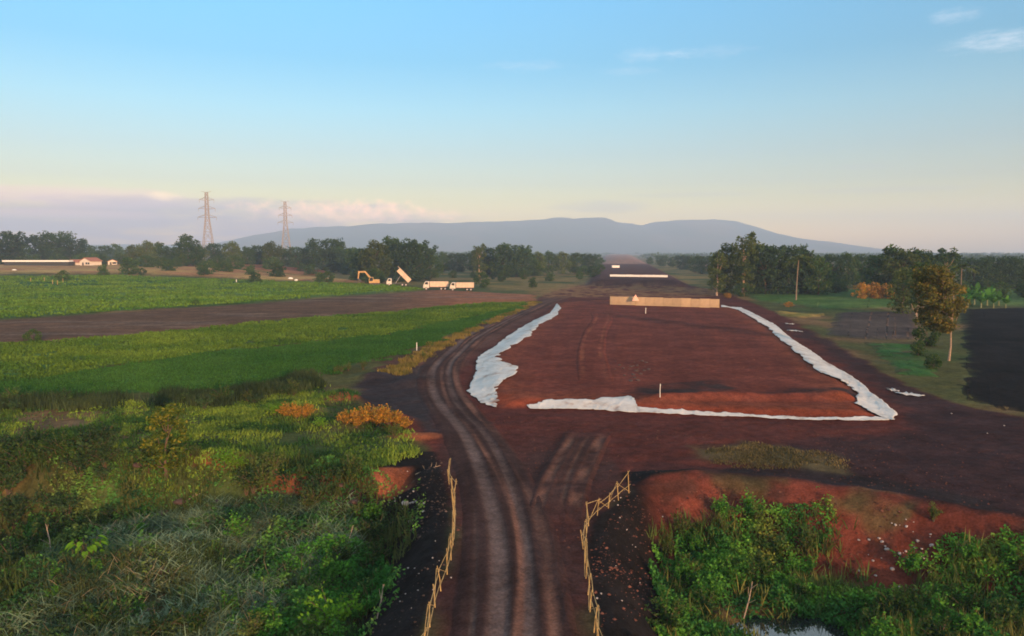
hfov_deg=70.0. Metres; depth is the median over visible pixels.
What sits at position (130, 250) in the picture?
broadleaf tree
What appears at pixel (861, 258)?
broadleaf tree
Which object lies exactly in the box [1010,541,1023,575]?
weedy shrub
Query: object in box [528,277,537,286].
field bush
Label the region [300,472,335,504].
shrub
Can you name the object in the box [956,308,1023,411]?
ploughed field
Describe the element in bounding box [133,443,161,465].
shrub
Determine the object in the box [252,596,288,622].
shrub
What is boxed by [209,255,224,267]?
field bush
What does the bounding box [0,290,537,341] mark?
ploughed field
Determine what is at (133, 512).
shrub
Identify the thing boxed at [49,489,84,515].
shrub
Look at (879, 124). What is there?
sky
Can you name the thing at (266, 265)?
field bush
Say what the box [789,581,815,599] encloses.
shrub
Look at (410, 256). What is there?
broadleaf tree
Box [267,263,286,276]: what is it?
field bush
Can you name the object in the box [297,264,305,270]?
field bush
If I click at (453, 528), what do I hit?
bamboo fence
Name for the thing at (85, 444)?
shrub
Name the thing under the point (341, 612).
bush
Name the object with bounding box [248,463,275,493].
weedy shrub
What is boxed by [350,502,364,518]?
weedy shrub
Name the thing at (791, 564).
shrub
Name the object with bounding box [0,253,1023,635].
ground
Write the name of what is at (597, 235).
mountains
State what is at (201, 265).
field bush
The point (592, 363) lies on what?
haul track
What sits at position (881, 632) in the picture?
shrub
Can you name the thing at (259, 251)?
broadleaf tree
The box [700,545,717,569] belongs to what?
shrub
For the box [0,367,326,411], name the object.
verge weeds
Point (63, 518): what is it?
shrub
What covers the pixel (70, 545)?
broadleaf plant
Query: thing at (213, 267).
field bush
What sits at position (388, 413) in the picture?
golden shrub
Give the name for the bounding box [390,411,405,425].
golden shrub
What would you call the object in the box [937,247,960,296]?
slender tree
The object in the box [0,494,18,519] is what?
shrub
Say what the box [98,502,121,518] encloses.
shrub
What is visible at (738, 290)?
field bush
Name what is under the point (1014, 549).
shrub
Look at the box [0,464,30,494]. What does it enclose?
shrub
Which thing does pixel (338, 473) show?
shrub
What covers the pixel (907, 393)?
cloth scrap
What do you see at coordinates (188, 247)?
broadleaf tree
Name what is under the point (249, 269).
field bush
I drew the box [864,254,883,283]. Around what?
slender tree
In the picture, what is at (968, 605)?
shrub
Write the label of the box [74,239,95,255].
broadleaf tree
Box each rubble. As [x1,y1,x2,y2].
[372,456,451,632]
[451,415,1023,547]
[499,303,830,415]
[590,488,911,635]
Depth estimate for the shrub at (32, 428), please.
44.01 m
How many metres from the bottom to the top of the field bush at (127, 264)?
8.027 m
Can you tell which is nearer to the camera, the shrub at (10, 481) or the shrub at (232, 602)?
the shrub at (232, 602)
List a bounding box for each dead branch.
[40,526,50,550]
[376,584,384,618]
[743,581,755,618]
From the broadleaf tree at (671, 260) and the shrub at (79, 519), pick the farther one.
the broadleaf tree at (671, 260)
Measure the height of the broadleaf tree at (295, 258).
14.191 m
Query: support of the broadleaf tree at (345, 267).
on the ground at (714, 351)
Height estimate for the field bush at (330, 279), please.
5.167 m
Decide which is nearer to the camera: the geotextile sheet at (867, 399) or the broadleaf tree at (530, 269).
the geotextile sheet at (867, 399)
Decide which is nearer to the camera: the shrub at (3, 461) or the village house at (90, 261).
the shrub at (3, 461)
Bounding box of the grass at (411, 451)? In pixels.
[0,383,422,493]
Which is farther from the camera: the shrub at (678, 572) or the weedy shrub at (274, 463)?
the weedy shrub at (274, 463)
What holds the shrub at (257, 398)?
on the ground at (714, 351)
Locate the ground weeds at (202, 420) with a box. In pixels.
[0,386,395,488]
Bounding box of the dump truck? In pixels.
[386,266,410,285]
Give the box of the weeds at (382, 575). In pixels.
[235,532,393,635]
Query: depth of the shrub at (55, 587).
28.62 m
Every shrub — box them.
[0,385,30,397]
[0,429,37,450]
[0,440,41,472]
[0,441,18,458]
[0,452,17,469]
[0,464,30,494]
[0,492,38,516]
[0,493,31,513]
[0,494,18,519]
[0,506,32,528]
[0,537,31,567]
[2,398,20,410]
[2,524,46,556]
[12,599,45,618]
[15,510,41,532]
[18,432,40,446]
[19,423,54,440]
[21,439,48,455]
[29,511,70,539]
[29,616,69,635]
[34,435,59,444]
[34,490,65,511]
[36,442,63,462]
[40,559,65,580]
[43,578,60,598]
[48,605,68,624]
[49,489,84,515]
[50,512,71,524]
[55,439,87,461]
[58,448,100,477]
[61,511,92,527]
[64,565,92,586]
[72,598,118,625]
[75,423,120,452]
[76,429,109,456]
[81,419,119,437]
[82,558,103,571]
[84,616,108,631]
[87,445,124,467]
[91,461,118,483]
[92,543,127,565]
[93,601,137,628]
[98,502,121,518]
[117,509,139,522]
[123,617,136,629]
[124,437,162,462]
[126,598,145,616]
[128,517,148,534]
[129,597,183,635]
[131,438,167,473]
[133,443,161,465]
[137,502,146,514]
[163,436,195,462]
[167,602,214,634]
[187,443,202,459]
[195,395,214,408]
[199,499,220,511]
[209,384,234,397]
[210,590,241,618]
[212,448,237,467]
[223,509,250,537]
[229,455,250,469]
[233,464,273,493]
[234,470,256,495]
[239,609,267,635]
[240,388,253,401]
[247,395,256,402]
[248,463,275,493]
[249,393,262,403]
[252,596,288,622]
[260,448,286,476]
[260,610,298,635]
[264,402,281,414]
[276,386,288,393]
[276,401,292,416]
[280,384,297,393]
[286,377,299,386]
[286,402,306,418]
[290,387,298,395]
[294,591,322,616]
[297,484,323,510]
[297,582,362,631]
[298,401,317,416]
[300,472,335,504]
[308,548,340,575]
[309,561,339,584]
[313,417,328,428]
[324,614,356,635]
[327,464,345,479]
[328,540,359,561]
[330,483,341,498]
[334,459,365,483]
[335,409,351,424]
[340,452,361,480]
[342,408,368,427]
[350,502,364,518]
[353,402,382,422]
[354,492,383,522]
[354,511,397,542]
[359,523,372,541]
[361,478,380,499]
[364,404,389,425]
[378,403,402,423]
[386,422,399,438]
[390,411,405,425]
[397,416,412,428]
[644,595,689,634]
[657,540,676,557]
[658,529,673,547]
[665,549,696,582]
[669,512,694,538]
[674,525,695,541]
[676,553,703,572]
[679,595,700,616]
[680,573,701,589]
[681,564,700,583]
[682,531,704,552]
[688,520,704,535]
[690,587,714,608]
[690,588,719,614]
[691,572,715,598]
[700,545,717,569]
[700,574,722,604]
[710,494,740,520]
[717,515,731,534]
[717,560,745,588]
[718,553,740,573]
[734,549,781,583]
[736,487,764,518]
[751,502,764,521]
[755,530,799,562]
[776,550,801,574]
[782,571,808,587]
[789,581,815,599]
[792,522,816,555]
[800,554,818,570]
[852,616,882,635]
[858,602,902,628]
[865,595,906,617]
[869,611,909,635]
[873,584,918,613]
[873,623,897,635]
[890,541,931,575]
[895,583,940,616]
[916,612,962,635]
[923,588,959,620]
[924,607,944,620]
[925,597,954,615]
[925,610,953,627]
[928,501,944,521]
[931,580,961,601]
[945,589,992,615]
[948,602,996,635]
[956,535,982,559]
[965,570,993,586]
[969,596,1023,633]
[989,596,1023,618]
[990,601,1023,629]
[1000,536,1023,569]
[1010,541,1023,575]
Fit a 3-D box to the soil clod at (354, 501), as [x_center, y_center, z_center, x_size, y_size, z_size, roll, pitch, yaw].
[-8.241,9.524,37.829,0.542,0.293,0.528,4,7,39]
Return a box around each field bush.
[22,329,41,341]
[27,253,40,259]
[48,253,68,259]
[54,270,69,280]
[85,253,102,261]
[96,253,107,264]
[97,264,109,275]
[116,253,123,263]
[117,257,139,273]
[138,255,155,267]
[138,268,146,274]
[154,257,173,268]
[159,259,177,270]
[172,257,183,266]
[174,254,190,265]
[192,299,198,305]
[195,262,210,269]
[196,265,210,275]
[198,261,220,273]
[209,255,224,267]
[217,260,233,270]
[222,263,233,271]
[225,255,245,269]
[243,265,257,274]
[247,272,262,281]
[262,256,282,269]
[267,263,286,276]
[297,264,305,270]
[303,264,317,274]
[312,272,327,282]
[319,271,334,281]
[368,268,386,282]
[448,270,457,277]
[473,272,489,287]
[497,271,509,279]
[497,275,505,281]
[519,270,529,278]
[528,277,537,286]
[531,265,543,275]
[544,272,554,280]
[576,271,582,278]
[587,265,600,276]
[734,283,752,296]
[828,283,841,292]
[834,278,849,291]
[910,340,927,355]
[912,324,941,345]
[923,353,942,368]
[955,276,973,288]
[956,280,969,290]
[981,280,994,289]
[989,282,1011,297]
[1015,282,1023,296]
[1017,283,1023,297]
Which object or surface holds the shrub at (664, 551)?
on the ground at (714, 351)
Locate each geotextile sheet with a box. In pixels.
[466,304,560,406]
[527,395,889,419]
[721,305,897,419]
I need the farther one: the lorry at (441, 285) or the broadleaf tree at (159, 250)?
the broadleaf tree at (159, 250)
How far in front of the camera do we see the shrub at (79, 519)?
36.92 m
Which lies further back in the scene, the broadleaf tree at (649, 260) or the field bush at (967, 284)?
the broadleaf tree at (649, 260)
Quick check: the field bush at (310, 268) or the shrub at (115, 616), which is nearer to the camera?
the shrub at (115, 616)
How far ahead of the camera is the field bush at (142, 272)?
300.51 m
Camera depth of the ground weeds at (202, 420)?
51.47 m
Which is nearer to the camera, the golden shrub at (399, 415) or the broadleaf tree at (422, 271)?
the golden shrub at (399, 415)
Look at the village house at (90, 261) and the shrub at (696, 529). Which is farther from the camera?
the village house at (90, 261)
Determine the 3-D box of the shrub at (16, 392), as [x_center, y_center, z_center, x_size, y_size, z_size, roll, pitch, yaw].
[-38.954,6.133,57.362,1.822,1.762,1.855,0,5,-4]
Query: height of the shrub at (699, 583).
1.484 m
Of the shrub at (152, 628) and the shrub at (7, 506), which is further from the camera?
the shrub at (7, 506)
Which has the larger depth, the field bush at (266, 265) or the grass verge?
the field bush at (266, 265)
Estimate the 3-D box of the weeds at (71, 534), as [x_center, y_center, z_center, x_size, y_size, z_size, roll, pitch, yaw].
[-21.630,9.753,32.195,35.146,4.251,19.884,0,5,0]
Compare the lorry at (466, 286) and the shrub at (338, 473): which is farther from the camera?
the lorry at (466, 286)
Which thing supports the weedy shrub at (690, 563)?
on the ground at (714, 351)
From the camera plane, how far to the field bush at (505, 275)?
303.88 m
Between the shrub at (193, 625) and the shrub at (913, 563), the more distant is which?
the shrub at (913, 563)
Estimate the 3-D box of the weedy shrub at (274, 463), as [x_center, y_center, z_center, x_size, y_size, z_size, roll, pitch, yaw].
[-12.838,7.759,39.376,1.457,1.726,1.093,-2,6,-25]
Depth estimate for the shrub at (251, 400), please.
57.47 m
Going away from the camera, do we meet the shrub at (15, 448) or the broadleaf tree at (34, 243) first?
the shrub at (15, 448)
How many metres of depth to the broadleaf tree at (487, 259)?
356.10 m
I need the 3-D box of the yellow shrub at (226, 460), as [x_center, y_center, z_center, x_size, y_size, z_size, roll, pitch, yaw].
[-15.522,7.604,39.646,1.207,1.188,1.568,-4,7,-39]
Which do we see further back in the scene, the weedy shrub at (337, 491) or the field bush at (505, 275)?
the field bush at (505, 275)
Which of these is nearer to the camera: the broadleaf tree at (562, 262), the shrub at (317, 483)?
the shrub at (317, 483)
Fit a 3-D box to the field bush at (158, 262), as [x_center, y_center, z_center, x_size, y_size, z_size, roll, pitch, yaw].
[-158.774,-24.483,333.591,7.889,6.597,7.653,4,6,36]
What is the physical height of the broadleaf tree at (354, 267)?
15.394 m
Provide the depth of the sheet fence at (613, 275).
287.90 m
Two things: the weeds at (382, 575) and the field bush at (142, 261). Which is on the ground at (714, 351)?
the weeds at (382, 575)
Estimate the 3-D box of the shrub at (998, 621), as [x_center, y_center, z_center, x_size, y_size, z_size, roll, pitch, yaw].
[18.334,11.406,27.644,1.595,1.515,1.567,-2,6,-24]
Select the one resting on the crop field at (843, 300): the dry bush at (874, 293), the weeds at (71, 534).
the dry bush at (874, 293)
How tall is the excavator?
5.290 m
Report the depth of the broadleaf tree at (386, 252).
306.17 m
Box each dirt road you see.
[415,296,577,635]
[529,431,612,525]
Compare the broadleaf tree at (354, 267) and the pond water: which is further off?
the broadleaf tree at (354, 267)
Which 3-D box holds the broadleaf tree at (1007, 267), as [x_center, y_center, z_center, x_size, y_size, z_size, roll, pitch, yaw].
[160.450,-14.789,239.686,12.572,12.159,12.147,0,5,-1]
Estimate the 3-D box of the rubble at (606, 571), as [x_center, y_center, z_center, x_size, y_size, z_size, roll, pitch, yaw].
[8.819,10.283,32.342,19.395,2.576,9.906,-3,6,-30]
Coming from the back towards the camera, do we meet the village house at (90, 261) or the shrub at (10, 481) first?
the village house at (90, 261)
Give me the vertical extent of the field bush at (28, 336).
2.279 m
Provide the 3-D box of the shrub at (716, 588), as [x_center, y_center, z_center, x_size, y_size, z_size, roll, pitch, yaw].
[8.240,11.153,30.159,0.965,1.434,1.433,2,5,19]
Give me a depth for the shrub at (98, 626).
27.42 m
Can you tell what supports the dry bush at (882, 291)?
on the crop field at (843, 300)
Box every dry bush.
[784,301,794,306]
[851,282,871,298]
[866,282,883,298]
[876,283,894,298]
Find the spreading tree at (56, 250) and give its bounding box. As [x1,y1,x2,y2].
[31,230,77,258]
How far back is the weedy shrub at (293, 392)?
60.61 m
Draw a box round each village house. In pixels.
[70,259,80,264]
[79,257,101,264]
[107,259,117,264]
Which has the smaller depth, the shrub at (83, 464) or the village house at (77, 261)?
the shrub at (83, 464)
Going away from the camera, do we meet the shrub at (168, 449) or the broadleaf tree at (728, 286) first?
the shrub at (168, 449)
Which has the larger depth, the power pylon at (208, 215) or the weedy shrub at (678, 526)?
the power pylon at (208, 215)
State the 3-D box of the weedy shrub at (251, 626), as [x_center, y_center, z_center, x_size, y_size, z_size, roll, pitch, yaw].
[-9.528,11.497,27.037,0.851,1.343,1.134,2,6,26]
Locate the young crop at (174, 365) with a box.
[0,303,527,395]
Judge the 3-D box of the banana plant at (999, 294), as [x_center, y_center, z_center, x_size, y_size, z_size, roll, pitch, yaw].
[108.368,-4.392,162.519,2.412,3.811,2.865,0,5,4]
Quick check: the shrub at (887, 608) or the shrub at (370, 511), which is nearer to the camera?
the shrub at (887, 608)
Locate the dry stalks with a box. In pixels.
[22,489,376,635]
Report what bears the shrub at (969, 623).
on the ground at (714, 351)
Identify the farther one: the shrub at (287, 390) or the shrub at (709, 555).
the shrub at (287, 390)
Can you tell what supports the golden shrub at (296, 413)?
on the ground at (714, 351)
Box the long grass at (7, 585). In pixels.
[0,443,416,635]
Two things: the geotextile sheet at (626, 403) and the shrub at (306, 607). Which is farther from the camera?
the geotextile sheet at (626, 403)
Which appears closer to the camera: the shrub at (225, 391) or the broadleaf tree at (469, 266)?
the shrub at (225, 391)
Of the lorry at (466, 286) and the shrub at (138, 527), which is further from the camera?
the lorry at (466, 286)
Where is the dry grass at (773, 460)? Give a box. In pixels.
[705,440,849,469]
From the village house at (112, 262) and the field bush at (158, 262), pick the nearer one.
the field bush at (158, 262)
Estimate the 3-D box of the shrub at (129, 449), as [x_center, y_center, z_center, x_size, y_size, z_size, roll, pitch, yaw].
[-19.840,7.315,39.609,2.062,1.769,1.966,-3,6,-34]
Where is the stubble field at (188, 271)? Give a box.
[0,264,380,283]
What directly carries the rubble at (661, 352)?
on the ground at (714, 351)
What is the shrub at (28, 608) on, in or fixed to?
on the ground at (714, 351)
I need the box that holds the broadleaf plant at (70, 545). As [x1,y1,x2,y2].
[55,535,108,562]
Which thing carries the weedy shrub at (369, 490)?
on the ground at (714, 351)
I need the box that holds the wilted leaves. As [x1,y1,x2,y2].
[19,500,364,635]
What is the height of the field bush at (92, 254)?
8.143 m
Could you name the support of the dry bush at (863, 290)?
on the crop field at (843, 300)
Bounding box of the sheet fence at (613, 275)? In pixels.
[610,274,667,276]
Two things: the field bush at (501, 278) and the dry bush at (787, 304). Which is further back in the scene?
the field bush at (501, 278)
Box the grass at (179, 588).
[0,495,372,635]
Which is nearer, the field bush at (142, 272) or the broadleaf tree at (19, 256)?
the field bush at (142, 272)
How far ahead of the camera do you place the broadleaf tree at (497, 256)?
346.25 m
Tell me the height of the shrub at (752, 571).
1.550 m
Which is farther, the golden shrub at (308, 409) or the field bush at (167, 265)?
the field bush at (167, 265)
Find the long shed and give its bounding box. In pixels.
[2,260,74,265]
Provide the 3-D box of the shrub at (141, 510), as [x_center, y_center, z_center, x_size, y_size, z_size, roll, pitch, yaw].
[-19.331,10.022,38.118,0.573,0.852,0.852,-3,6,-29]
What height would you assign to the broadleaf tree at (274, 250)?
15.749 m
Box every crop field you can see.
[0,276,420,318]
[2,303,521,377]
[744,289,916,308]
[864,342,939,376]
[967,288,1023,306]
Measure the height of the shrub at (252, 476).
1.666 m
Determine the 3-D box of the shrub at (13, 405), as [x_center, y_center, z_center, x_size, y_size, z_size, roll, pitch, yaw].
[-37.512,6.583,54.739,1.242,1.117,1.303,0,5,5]
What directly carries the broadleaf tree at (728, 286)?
on the ground at (714, 351)
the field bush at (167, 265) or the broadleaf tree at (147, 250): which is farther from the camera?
the broadleaf tree at (147, 250)
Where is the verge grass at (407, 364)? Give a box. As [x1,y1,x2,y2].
[377,301,542,375]
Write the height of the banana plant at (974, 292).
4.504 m
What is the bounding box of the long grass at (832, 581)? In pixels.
[645,492,1023,635]
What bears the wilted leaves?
on the ground at (714, 351)
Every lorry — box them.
[423,281,448,289]
[449,282,473,290]
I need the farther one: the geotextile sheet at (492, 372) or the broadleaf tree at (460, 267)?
the broadleaf tree at (460, 267)
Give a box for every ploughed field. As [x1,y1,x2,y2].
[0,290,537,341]
[826,311,917,339]
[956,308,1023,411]
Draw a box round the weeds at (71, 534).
[0,442,425,635]
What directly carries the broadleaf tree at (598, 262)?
on the ground at (714, 351)
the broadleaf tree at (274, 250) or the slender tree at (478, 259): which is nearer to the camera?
the slender tree at (478, 259)
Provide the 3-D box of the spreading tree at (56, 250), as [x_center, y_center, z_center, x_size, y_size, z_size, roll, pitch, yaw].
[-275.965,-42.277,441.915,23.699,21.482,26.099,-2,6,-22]
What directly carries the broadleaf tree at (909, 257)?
on the crop field at (843, 300)
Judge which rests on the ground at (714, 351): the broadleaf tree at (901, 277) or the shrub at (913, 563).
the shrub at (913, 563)
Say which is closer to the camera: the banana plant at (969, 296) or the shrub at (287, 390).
the shrub at (287, 390)
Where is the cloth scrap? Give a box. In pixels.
[894,391,924,395]
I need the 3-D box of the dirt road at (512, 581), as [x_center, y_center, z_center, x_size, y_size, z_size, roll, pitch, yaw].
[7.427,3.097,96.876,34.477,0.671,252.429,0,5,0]
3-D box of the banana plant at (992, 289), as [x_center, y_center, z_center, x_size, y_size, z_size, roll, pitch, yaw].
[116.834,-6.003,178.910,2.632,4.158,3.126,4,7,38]
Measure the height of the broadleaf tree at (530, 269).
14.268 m
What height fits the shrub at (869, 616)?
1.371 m
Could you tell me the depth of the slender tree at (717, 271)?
199.01 m
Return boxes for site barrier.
[610,296,719,307]
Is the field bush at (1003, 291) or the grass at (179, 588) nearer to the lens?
the grass at (179, 588)
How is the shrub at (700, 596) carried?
on the ground at (714, 351)
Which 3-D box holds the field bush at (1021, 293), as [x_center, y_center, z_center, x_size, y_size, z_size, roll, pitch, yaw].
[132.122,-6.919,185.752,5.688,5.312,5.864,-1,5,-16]
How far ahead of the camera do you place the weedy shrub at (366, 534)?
35.48 m
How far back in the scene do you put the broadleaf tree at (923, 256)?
187.70 m
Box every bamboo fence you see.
[421,459,456,635]
[580,472,628,635]
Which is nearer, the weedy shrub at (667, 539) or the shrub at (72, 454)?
the weedy shrub at (667, 539)
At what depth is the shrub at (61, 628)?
26.61 m
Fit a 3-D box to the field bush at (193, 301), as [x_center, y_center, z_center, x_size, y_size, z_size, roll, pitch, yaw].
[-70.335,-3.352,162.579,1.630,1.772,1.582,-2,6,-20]
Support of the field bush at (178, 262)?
on the stubble field at (188, 271)
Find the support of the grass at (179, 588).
on the ground at (714, 351)
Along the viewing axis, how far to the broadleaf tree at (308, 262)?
415.82 m
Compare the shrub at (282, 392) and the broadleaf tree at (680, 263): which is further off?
the broadleaf tree at (680, 263)
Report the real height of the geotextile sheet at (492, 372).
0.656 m
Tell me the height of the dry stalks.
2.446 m
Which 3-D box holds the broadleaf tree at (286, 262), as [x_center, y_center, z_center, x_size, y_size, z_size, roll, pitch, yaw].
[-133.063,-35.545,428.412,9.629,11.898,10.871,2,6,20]
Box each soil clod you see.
[132,462,142,467]
[173,498,185,504]
[348,499,357,504]
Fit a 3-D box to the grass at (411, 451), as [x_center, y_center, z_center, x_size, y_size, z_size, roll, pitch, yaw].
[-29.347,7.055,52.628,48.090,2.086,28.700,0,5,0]
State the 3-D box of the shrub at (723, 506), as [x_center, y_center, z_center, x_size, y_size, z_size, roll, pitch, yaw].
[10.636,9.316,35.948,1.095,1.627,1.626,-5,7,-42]
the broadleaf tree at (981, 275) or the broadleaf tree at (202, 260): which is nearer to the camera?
the broadleaf tree at (981, 275)
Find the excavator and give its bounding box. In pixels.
[358,271,379,284]
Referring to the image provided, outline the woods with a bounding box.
[25,251,1023,264]
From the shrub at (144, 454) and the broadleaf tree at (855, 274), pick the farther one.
the broadleaf tree at (855, 274)
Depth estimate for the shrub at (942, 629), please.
26.66 m
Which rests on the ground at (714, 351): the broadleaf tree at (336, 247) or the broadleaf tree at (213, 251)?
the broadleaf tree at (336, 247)
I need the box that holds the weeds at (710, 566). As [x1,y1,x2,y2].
[648,486,1023,635]
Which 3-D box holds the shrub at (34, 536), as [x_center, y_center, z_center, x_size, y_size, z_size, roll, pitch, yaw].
[-22.681,10.532,34.030,1.645,1.590,1.674,-2,5,-18]
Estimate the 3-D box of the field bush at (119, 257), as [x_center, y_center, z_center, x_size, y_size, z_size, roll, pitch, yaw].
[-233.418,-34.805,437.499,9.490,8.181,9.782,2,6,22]
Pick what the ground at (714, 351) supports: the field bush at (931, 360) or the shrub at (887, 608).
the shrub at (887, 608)
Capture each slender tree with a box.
[471,243,487,275]
[707,251,729,295]
[726,231,758,293]
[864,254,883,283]
[903,260,929,318]
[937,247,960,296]
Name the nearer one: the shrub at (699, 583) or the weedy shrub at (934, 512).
the shrub at (699, 583)
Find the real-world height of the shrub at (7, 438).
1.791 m
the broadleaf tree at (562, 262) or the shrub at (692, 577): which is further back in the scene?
the broadleaf tree at (562, 262)
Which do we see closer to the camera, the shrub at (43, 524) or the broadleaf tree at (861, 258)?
the shrub at (43, 524)
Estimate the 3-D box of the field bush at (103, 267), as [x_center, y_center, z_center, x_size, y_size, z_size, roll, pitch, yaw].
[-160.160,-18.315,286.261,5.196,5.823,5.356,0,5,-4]
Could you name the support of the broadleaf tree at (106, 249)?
on the bare field at (289, 270)
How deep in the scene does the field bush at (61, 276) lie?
257.25 m
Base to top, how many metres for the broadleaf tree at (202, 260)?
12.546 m
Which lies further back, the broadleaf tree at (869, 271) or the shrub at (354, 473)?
the broadleaf tree at (869, 271)
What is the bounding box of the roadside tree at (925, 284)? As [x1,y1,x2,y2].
[909,263,970,360]
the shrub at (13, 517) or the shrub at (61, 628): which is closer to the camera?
the shrub at (61, 628)
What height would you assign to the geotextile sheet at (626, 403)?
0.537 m
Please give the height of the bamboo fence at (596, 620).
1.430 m
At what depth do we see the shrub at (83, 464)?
38.96 m
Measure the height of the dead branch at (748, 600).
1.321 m
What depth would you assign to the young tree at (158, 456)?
39.13 m
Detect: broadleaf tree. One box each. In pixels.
[0,230,26,263]
[2,241,33,259]
[21,234,55,259]
[52,238,85,259]
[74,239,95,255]
[90,245,112,258]
[109,244,123,260]
[123,244,140,264]
[135,240,157,263]
[152,241,170,265]
[164,246,183,258]
[171,233,206,265]
[188,245,209,264]
[205,243,227,262]
[221,241,242,265]
[238,246,257,264]
[249,245,270,264]
[259,241,284,266]
[277,247,292,266]
[285,246,309,267]
[296,242,324,266]
[308,237,345,272]
[326,241,350,270]
[335,247,360,274]
[345,247,377,280]
[357,239,392,280]
[379,235,404,280]
[386,238,431,281]
[405,245,439,280]
[424,254,444,279]
[437,252,451,271]
[448,252,466,271]
[463,251,477,271]
[477,247,505,275]
[486,242,520,274]
[500,244,532,276]
[519,249,540,274]
[528,251,547,274]
[541,250,558,273]
[553,251,571,273]
[566,252,583,273]
[579,254,596,270]
[593,254,605,267]
[646,257,653,263]
[655,255,668,265]
[666,256,676,266]
[674,255,691,269]
[686,256,699,272]
[694,255,711,273]
[707,242,742,293]
[735,240,770,285]
[744,244,790,293]
[763,243,814,293]
[790,252,819,293]
[802,255,837,294]
[817,254,850,287]
[833,251,863,286]
[845,254,876,285]
[859,244,907,294]
[879,249,922,297]
[885,267,917,313]
[897,247,941,289]
[925,252,962,281]
[956,256,995,289]
[973,258,1004,285]
[982,255,1023,288]
[999,258,1023,287]
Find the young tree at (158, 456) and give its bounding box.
[139,402,189,478]
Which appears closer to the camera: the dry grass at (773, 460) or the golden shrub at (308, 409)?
the dry grass at (773, 460)
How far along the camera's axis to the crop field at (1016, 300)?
169.71 m
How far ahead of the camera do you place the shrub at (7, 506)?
37.40 m
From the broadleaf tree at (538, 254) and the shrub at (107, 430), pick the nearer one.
the shrub at (107, 430)
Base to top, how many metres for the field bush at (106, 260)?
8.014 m
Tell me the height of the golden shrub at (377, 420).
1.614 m
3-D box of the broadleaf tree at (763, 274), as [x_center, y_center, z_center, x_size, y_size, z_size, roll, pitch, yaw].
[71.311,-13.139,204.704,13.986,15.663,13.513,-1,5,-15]
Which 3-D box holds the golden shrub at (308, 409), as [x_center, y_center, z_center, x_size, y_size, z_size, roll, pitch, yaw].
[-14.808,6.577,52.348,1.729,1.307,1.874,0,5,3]
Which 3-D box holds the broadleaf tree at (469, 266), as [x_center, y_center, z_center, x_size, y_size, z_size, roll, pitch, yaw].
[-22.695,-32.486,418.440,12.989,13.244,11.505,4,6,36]
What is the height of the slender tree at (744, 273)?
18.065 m
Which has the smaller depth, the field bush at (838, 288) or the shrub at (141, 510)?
the shrub at (141, 510)
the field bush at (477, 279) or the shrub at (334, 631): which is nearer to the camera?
the shrub at (334, 631)
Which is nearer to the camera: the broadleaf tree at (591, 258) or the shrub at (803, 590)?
the shrub at (803, 590)
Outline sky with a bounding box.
[0,0,1023,252]
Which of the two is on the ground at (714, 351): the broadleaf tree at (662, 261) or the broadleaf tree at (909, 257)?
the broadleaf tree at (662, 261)
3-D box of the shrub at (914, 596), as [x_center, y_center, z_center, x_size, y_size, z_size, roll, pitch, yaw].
[16.091,11.331,29.093,1.474,1.400,1.448,-5,7,-41]
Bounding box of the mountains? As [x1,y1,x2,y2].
[25,217,927,253]
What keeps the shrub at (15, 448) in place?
on the ground at (714, 351)
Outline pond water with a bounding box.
[729,614,861,635]
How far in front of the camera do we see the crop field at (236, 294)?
201.59 m
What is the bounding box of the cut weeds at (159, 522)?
[0,486,367,635]
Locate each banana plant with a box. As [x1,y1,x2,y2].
[963,293,973,306]
[966,288,980,304]
[970,282,984,291]
[973,292,988,307]
[981,287,996,305]
[984,285,995,294]
[987,295,999,307]
[993,290,1006,305]
[1000,295,1010,307]
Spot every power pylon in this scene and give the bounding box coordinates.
[198,191,216,260]
[278,201,292,260]
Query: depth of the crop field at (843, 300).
176.79 m
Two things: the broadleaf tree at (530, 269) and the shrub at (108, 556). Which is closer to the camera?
the shrub at (108, 556)
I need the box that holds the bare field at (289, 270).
[106,262,325,275]
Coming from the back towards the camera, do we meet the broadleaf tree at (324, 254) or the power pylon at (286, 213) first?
the power pylon at (286, 213)
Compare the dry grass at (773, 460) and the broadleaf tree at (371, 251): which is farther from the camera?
the broadleaf tree at (371, 251)
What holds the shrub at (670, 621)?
on the ground at (714, 351)
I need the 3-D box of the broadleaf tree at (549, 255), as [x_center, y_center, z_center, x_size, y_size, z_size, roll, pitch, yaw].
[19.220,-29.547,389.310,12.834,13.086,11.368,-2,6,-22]
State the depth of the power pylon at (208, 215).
465.52 m
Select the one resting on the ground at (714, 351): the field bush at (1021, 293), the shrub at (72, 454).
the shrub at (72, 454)
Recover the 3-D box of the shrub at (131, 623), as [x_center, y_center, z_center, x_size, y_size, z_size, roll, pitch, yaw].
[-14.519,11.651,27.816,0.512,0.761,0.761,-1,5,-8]
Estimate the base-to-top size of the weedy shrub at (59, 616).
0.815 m
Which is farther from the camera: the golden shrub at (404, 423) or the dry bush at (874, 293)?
the dry bush at (874, 293)
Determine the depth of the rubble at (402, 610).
34.10 m
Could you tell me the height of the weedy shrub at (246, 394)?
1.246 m
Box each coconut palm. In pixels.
[781,254,814,299]
[948,264,978,284]

